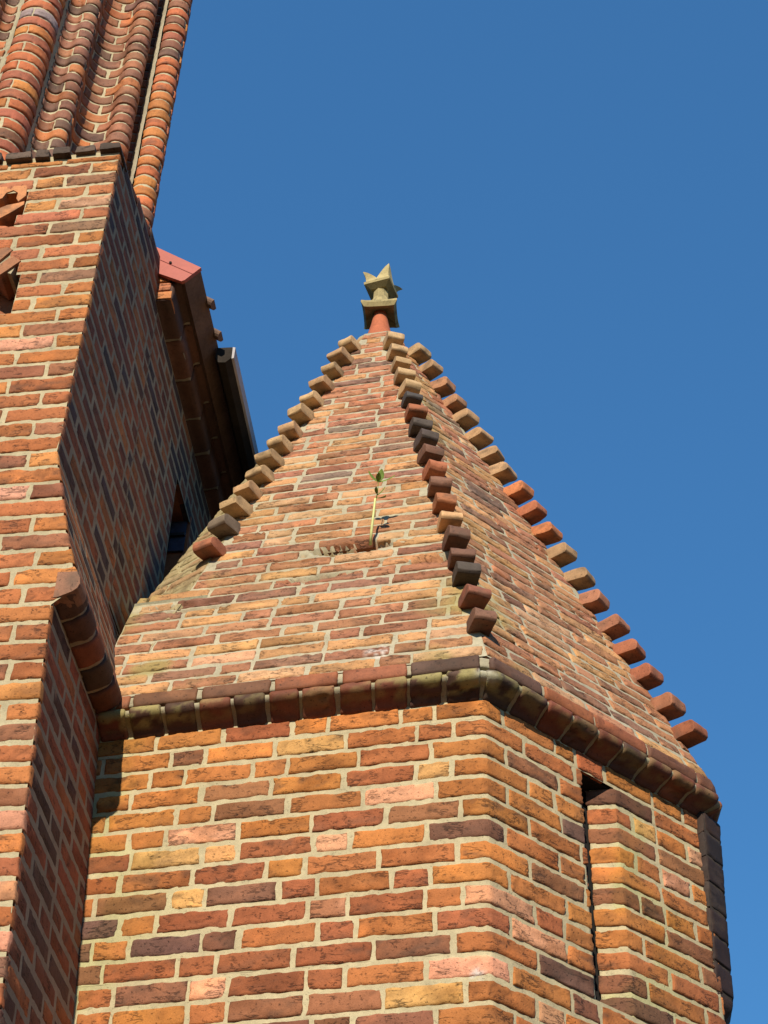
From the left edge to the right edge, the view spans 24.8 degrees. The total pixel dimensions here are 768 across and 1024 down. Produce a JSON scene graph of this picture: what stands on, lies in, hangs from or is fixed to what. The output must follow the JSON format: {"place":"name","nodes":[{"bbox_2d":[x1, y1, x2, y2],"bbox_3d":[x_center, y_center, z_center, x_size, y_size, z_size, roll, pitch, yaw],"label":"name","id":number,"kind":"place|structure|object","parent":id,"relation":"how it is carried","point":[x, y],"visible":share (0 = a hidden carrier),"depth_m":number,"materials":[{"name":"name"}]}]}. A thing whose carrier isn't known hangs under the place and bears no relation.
{"place":"outdoors","nodes":[
{"label":"outdoors","id":0,"kind":"place"},
{"bbox_2d":[108,248,257,635],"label":"church wall","id":1,"kind":"structure","parent":0,"point":[195,452],"depth_m":9.84,"materials":[{"name":"brick"}]},
{"bbox_2d":[0,142,159,1023],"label":"buttress","id":2,"kind":"structure","parent":1,"relation":"attached to","point":[79,264],"depth_m":7.49,"materials":[{"name":"brick"}]},
{"bbox_2d":[0,0,192,229],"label":"moulded pier","id":3,"kind":"structure","parent":2,"relation":"on","point":[74,74],"depth_m":10.37,"materials":[{"name":"brick"}]},
{"bbox_2d":[163,484,191,579],"bbox_3d":[-1.324,0.266,9.709,0.342,1.005,0.430,-3,-44,5],"label":"window","id":4,"kind":"structure","parent":1,"relation":"in","point":[179,534],"depth_m":10.04,"materials":[{"name":"black glass"}]},
{"bbox_2d":[73,264,733,1023],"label":"stair turret","id":5,"kind":"object","parent":1,"relation":"attached to","point":[425,758],"visible":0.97,"depth_m":7.22,"materials":[{"name":"brick"}]},
{"bbox_2d":[368,469,394,544],"bbox_3d":[-0.034,-0.044,8.562,0.150,0.435,0.090,-29,-51,28],"label":"sapling","id":6,"kind":"object","parent":5,"relation":"on","point":[379,476],"visible":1,"depth_m":8.61,"materials":[{"name":"green plant"}]},
{"bbox_2d":[152,0,767,1023],"label":"sky","id":7,"kind":"structure","parent":0,"point":[566,201],"materials":[{"name":"blue"}]}
]}

